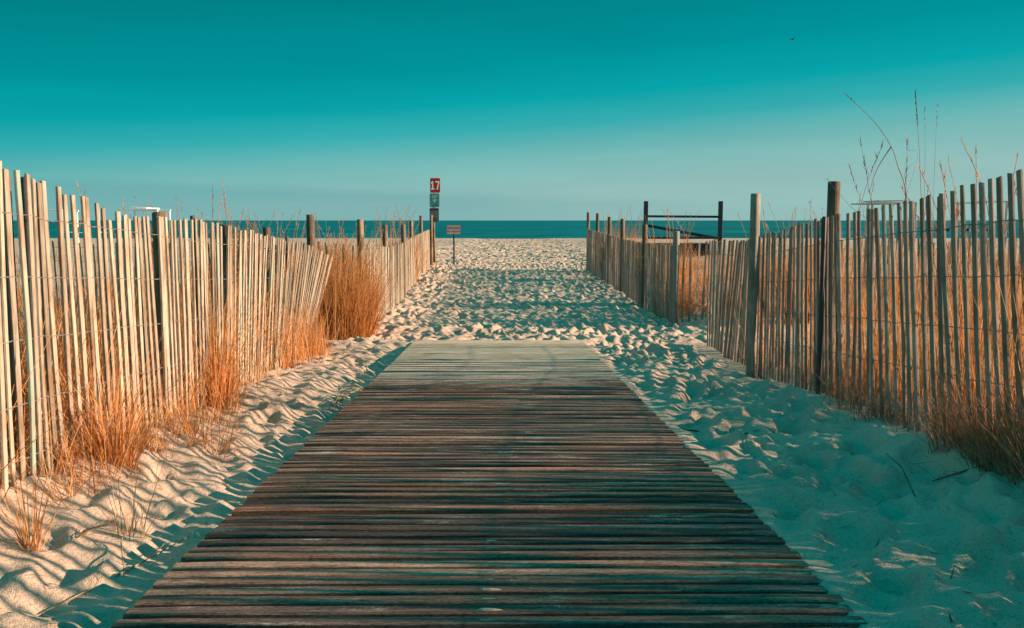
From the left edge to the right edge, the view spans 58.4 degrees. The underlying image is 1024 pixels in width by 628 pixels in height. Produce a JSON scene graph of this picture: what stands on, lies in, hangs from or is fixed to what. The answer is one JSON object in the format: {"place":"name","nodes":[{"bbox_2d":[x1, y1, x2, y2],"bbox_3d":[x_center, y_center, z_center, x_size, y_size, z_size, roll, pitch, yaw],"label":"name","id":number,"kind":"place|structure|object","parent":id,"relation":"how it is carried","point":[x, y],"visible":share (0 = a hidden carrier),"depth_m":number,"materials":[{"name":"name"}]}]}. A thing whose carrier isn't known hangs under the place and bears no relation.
{"place":"outdoors","nodes":[
{"label":"outdoors","id":0,"kind":"place"},
{"bbox_2d":[68,180,355,345],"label":"dune grass","id":1,"kind":"structure","parent":0,"point":[302,234],"depth_m":9.46,"materials":[{"name":"brown plant"}]},
{"bbox_2d":[0,238,1023,627],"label":"beach sand","id":2,"kind":"structure","parent":0,"point":[548,288],"depth_m":4.36,"materials":[{"name":"beige sand"}]},
{"bbox_2d":[0,455,74,551],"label":"grass clump","id":3,"kind":"object","parent":2,"relation":"on","point":[35,534],"visible":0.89,"depth_m":3.08,"materials":[{"name":"orange plant"}]},
{"bbox_2d":[47,209,78,239],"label":"shade frame","id":4,"kind":"object","parent":2,"relation":"on","point":[77,211],"visible":0.23,"depth_m":46.65,"materials":[{"name":"white paint"}]},
{"bbox_2d":[75,516,118,538],"bbox_3d":[-1.495,0.767,3.308,0.151,0.055,0.076,-3,7,-27],"label":"grass bundle","id":5,"kind":"object","parent":2,"relation":"on","point":[83,532],"depth_m":3.30,"materials":[{"name":"beige plant"}]},
{"bbox_2d":[39,536,189,613],"bbox_3d":[-1.266,0.846,3.127,0.134,0.113,0.822,1,6,12],"label":"stick","id":6,"kind":"object","parent":2,"relation":"on","point":[89,589],"visible":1,"depth_m":3.02,"materials":[{"name":"wood"}]},
{"bbox_2d":[23,326,212,501],"bbox_3d":[-1.783,0.408,4.135,0.892,0.768,0.915,0,6,0],"label":"grass clump","id":7,"kind":"object","parent":2,"relation":"on","point":[128,448],"visible":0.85,"depth_m":4.08,"materials":[{"name":"orange plant"}]},
{"bbox_2d":[50,454,186,539],"bbox_3d":[-1.456,0.690,3.389,0.496,0.340,0.345,-2,6,-21],"label":"grass clump","id":8,"kind":"object","parent":2,"relation":"on","point":[132,522],"visible":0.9,"depth_m":3.45,"materials":[{"name":"beige plant"}]},
{"bbox_2d":[120,530,124,576],"bbox_3d":[-1.341,0.822,3.157,0.016,0.057,0.334,-2,6,-22],"label":"stick","id":9,"kind":"object","parent":2,"relation":"on","point":[122,553],"visible":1,"depth_m":3.17,"materials":[{"name":"wood"}]},
{"bbox_2d":[118,207,170,235],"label":"shade frame","id":10,"kind":"object","parent":2,"relation":"on","point":[145,209],"visible":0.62,"depth_m":46.12,"materials":[{"name":"white paint"}]},
{"bbox_2d":[0,161,332,490],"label":"sand fence","id":11,"kind":"object","parent":2,"relation":"on","point":[32,223],"visible":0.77,"depth_m":4.56,"materials":[{"name":"brown wood"}]},
{"bbox_2d":[0,248,384,526],"bbox_3d":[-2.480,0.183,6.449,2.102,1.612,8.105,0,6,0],"label":"dune grass","id":12,"kind":"structure","parent":2,"relation":"on","point":[311,347],"depth_m":4.98,"materials":[{"name":"orange plant"}]},
{"bbox_2d":[52,240,353,314],"bbox_3d":[-5.044,-0.488,14.822,5.196,1.414,0.122,1,6,10],"label":"sand fence","id":13,"kind":"object","parent":2,"relation":"on","point":[95,272],"visible":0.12,"depth_m":15.01,"materials":[{"name":"brown wood"}]},
{"bbox_2d":[153,384,266,464],"bbox_3d":[-1.603,0.684,4.791,0.717,0.642,0.669,-4,7,-37],"label":"grass clump","id":14,"kind":"object","parent":2,"relation":"on","point":[206,435],"visible":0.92,"depth_m":4.84,"materials":[{"name":"orange plant"}]},
{"bbox_2d":[152,268,289,414],"bbox_3d":[-2.000,0.167,6.015,1.060,1.030,1.170,-4,7,-36],"label":"grass clump","id":15,"kind":"object","parent":2,"relation":"on","point":[224,373],"visible":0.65,"depth_m":5.95,"materials":[{"name":"orange plant"}]},
{"bbox_2d":[16,238,437,353],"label":"dune grass","id":16,"kind":"structure","parent":2,"relation":"on","point":[21,308],"depth_m":16.70,"materials":[{"name":"brown plant"}]},
{"bbox_2d":[169,206,323,309],"bbox_3d":[-4.326,-0.897,14.874,2.333,1.819,2.686,0,6,0],"label":"grass clump","id":17,"kind":"object","parent":2,"relation":"on","point":[209,266],"visible":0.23,"depth_m":14.66,"materials":[{"name":"brown plant"}]},
{"bbox_2d":[329,387,362,407],"bbox_3d":[-1.217,0.601,6.850,0.183,0.066,0.719,3,7,26],"label":"grass bundle","id":18,"kind":"object","parent":2,"relation":"on","point":[340,401],"depth_m":6.72,"materials":[{"name":"beige plant"}]},
{"bbox_2d":[279,222,415,340],"bbox_3d":[-2.335,-0.287,11.984,2.371,1.867,2.608,0,6,0],"label":"grass clump","id":19,"kind":"object","parent":2,"relation":"on","point":[359,313],"visible":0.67,"depth_m":11.71,"materials":[{"name":"orange plant"}]},
{"bbox_2d":[357,215,432,316],"bbox_3d":[-2.366,-1.414,22.015,0.253,2.028,18.257,0,6,-2],"label":"sand fence","id":20,"kind":"object","parent":2,"relation":"on","point":[404,250],"visible":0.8,"depth_m":17.38,"materials":[{"name":"brown wood"}]},
{"bbox_2d":[373,202,434,281],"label":"grass clump","id":21,"kind":"object","parent":2,"relation":"on","point":[415,253],"visible":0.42,"depth_m":22.49,"materials":[{"name":"brown plant"}]},
{"bbox_2d":[429,178,439,261],"bbox_3d":[-2.691,-3.074,32.099,0.385,3.353,0.134,0,6,0],"label":"beach entrance sign","id":22,"kind":"object","parent":2,"relation":"on","point":[434,193],"visible":0.91,"depth_m":31.98,"materials":[{"name":"red metal"}]},
{"bbox_2d":[446,225,460,264],"bbox_3d":[-2.009,-2.168,31.587,0.496,1.785,0.081,-1,6,-8],"label":"sign","id":23,"kind":"object","parent":2,"relation":"on","point":[453,229],"visible":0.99,"depth_m":31.49,"materials":[{"name":"red paint"}]},
{"bbox_2d":[111,340,867,627],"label":"boardwalk","id":24,"kind":"structure","parent":2,"relation":"on","point":[495,484],"depth_m":3.30,"materials":[{"name":"brown wood"}]},
{"bbox_2d":[0,361,1011,623],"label":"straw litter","id":25,"kind":"object","parent":2,"relation":"on","point":[330,413],"visible":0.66,"depth_m":3.79,"materials":[{"name":"brown plant"}]},
{"bbox_2d":[0,359,1015,623],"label":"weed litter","id":26,"kind":"object","parent":2,"relation":"on","point":[678,415],"visible":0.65,"depth_m":3.74,"materials":[{"name":"brown plant"}]},
{"bbox_2d":[590,206,649,269],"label":"grass clump","id":27,"kind":"object","parent":2,"relation":"on","point":[634,234],"visible":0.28,"depth_m":22.85,"materials":[{"name":"brown plant"}]},
{"bbox_2d":[586,212,679,327],"bbox_3d":[2.318,-1.290,20.504,0.126,2.092,15.176,0,6,0],"label":"sand fence","id":28,"kind":"object","parent":2,"relation":"on","point":[617,272],"visible":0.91,"depth_m":16.47,"materials":[{"name":"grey wood"}]},
{"bbox_2d":[626,209,707,294],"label":"grass clump","id":29,"kind":"object","parent":2,"relation":"on","point":[681,260],"visible":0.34,"depth_m":16.30,"materials":[{"name":"brown plant"}]},
{"bbox_2d":[643,201,722,257],"bbox_3d":[7.073,-3.296,38.664,3.248,2.876,1.705,0,6,0],"label":"timber frame","id":30,"kind":"object","parent":2,"relation":"on","point":[720,221],"visible":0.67,"depth_m":37.86,"materials":[{"name":"black wood"}]},
{"bbox_2d":[660,423,758,434],"bbox_3d":[1.126,0.668,5.257,0.560,0.088,0.223,0,6,0],"label":"stick","id":31,"kind":"object","parent":2,"relation":"on","point":[698,431],"visible":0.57,"depth_m":5.30,"materials":[{"name":"brown wood"}]},
{"bbox_2d":[760,204,852,322],"bbox_3d":[4.220,-0.704,13.107,1.747,1.746,1.946,2,6,23],"label":"grass clump","id":32,"kind":"object","parent":2,"relation":"on","point":[808,288],"visible":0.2,"depth_m":13.05,"materials":[{"name":"brown plant"}]},
{"bbox_2d":[653,239,1023,381],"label":"dune grass","id":33,"kind":"structure","parent":2,"relation":"on","point":[693,295],"depth_m":14.03,"materials":[{"name":"brown plant"}]},
{"bbox_2d":[678,238,1020,321],"bbox_3d":[5.477,-0.435,14.121,6.268,1.448,0.116,-1,6,-12],"label":"sand fence","id":34,"kind":"object","parent":2,"relation":"on","point":[704,279],"visible":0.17,"depth_m":13.84,"materials":[{"name":"brown wood"}]},
{"bbox_2d":[849,165,876,396],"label":"reed stalk","id":35,"kind":"object","parent":2,"relation":"on","point":[865,238],"visible":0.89,"depth_m":5.80,"materials":[{"name":"brown plant"}]},
{"bbox_2d":[707,169,1023,454],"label":"sand fence","id":36,"kind":"object","parent":2,"relation":"on","point":[828,316],"visible":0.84,"depth_m":5.29,"materials":[{"name":"grey wood"}]},
{"bbox_2d":[850,141,882,407],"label":"reed stalk","id":37,"kind":"object","parent":2,"relation":"on","point":[853,325],"visible":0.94,"depth_m":5.60,"materials":[{"name":"brown plant"}]},
{"bbox_2d":[860,139,884,398],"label":"reed stalk","id":38,"kind":"object","parent":2,"relation":"on","point":[870,196],"visible":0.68,"depth_m":5.80,"materials":[{"name":"brown plant"}]},
{"bbox_2d":[844,93,906,199],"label":"reed stalk","id":39,"kind":"object","parent":2,"relation":"on","point":[886,153],"visible":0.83,"depth_m":5.70,"materials":[{"name":"brown plant"}]},
{"bbox_2d":[828,177,939,385],"bbox_3d":[2.243,-0.128,5.541,0.715,1.384,0.084,1,6,10],"label":"reed stalk","id":40,"kind":"object","parent":2,"relation":"on","point":[926,277],"visible":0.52,"depth_m":5.50,"materials":[{"name":"brown plant"}]},
{"bbox_2d":[851,200,917,250],"bbox_3d":[15.335,-3.427,37.963,2.035,2.553,1.790,0,6,0],"label":"shade frame","id":41,"kind":"object","parent":2,"relation":"on","point":[882,202],"visible":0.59,"depth_m":37.04,"materials":[{"name":"grey paint"}]},
{"bbox_2d":[886,453,915,496],"bbox_3d":[1.627,0.669,3.763,0.061,0.083,0.449,1,6,7],"label":"stick","id":42,"kind":"object","parent":2,"relation":"on","point":[903,472],"visible":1,"depth_m":3.87,"materials":[{"name":"brown wood"}]},
{"bbox_2d":[792,355,1023,479],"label":"dune grass","id":43,"kind":"structure","parent":2,"relation":"on","point":[878,408],"depth_m":5.09,"materials":[{"name":"brown plant"}]},
{"bbox_2d":[904,132,913,199],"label":"reed stalk","id":44,"kind":"object","parent":2,"relation":"on","point":[906,165],"visible":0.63,"depth_m":5.90,"materials":[{"name":"brown plant"}]},
{"bbox_2d":[914,90,923,402],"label":"reed stalk","id":45,"kind":"object","parent":2,"relation":"on","point":[919,151],"visible":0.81,"depth_m":5.60,"materials":[{"name":"brown plant"}]},
{"bbox_2d":[919,106,925,388],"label":"reed stalk","id":46,"kind":"object","parent":2,"relation":"on","point":[921,308],"visible":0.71,"depth_m":5.80,"materials":[{"name":"brown plant"}]},
{"bbox_2d":[930,104,937,388],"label":"reed stalk","id":47,"kind":"object","parent":2,"relation":"on","point":[933,192],"visible":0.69,"depth_m":5.80,"materials":[{"name":"brown plant"}]},
{"bbox_2d":[882,235,1018,264],"bbox_3d":[18.219,-2.045,30.644,11.512,1.229,0.642,0,6,0],"label":"sand fence","id":48,"kind":"object","parent":2,"relation":"on","point":[918,242],"visible":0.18,"depth_m":30.63,"materials":[{"name":"brown wood"}]},
{"bbox_2d":[882,353,1023,492],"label":"grass clump","id":49,"kind":"object","parent":2,"relation":"on","point":[978,460],"visible":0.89,"depth_m":3.83,"materials":[{"name":"brown plant"}]},
{"bbox_2d":[909,447,1003,484],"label":"driftwood branch","id":50,"kind":"object","parent":2,"relation":"on","point":[953,474],"visible":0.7,"depth_m":3.86,"materials":[{"name":"brown wood"}]},
{"bbox_2d":[956,201,1007,236],"bbox_3d":[19.354,-3.280,37.983,1.326,2.765,1.790,0,6,0],"label":"shade frame","id":51,"kind":"object","parent":2,"relation":"on","point":[1006,211],"visible":0.26,"depth_m":37.10,"materials":[{"name":"grey paint"}]},
{"bbox_2d":[0,0,1023,219],"label":"sky","id":52,"kind":"structure","parent":0,"point":[520,109],"materials":[{"name":"teal"}]},
{"bbox_2d":[13,220,1018,238],"bbox_3d":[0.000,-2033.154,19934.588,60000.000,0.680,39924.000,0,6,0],"label":"sea","id":53,"kind":"structure","parent":0,"point":[511,229],"depth_m":354.60,"materials":[{"name":"liquid"}]},
{"bbox_2d":[925,228,995,230],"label":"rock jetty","id":54,"kind":"object","parent":53,"relation":"in","point":[967,229],"visible":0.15,"depth_m":261.40,"materials":[{"name":"black stone"}]},
{"bbox_2d":[665,136,1020,413],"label":"dune grass","id":55,"kind":"structure","parent":0,"point":[959,224],"depth_m":6.75,"materials":[{"name":"brown plant"}]},
{"bbox_2d":[730,260,1023,456],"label":"dune grass","id":56,"kind":"structure","parent":0,"point":[899,365],"depth_m":5.71,"materials":[{"name":"brown plant"}]}
]}

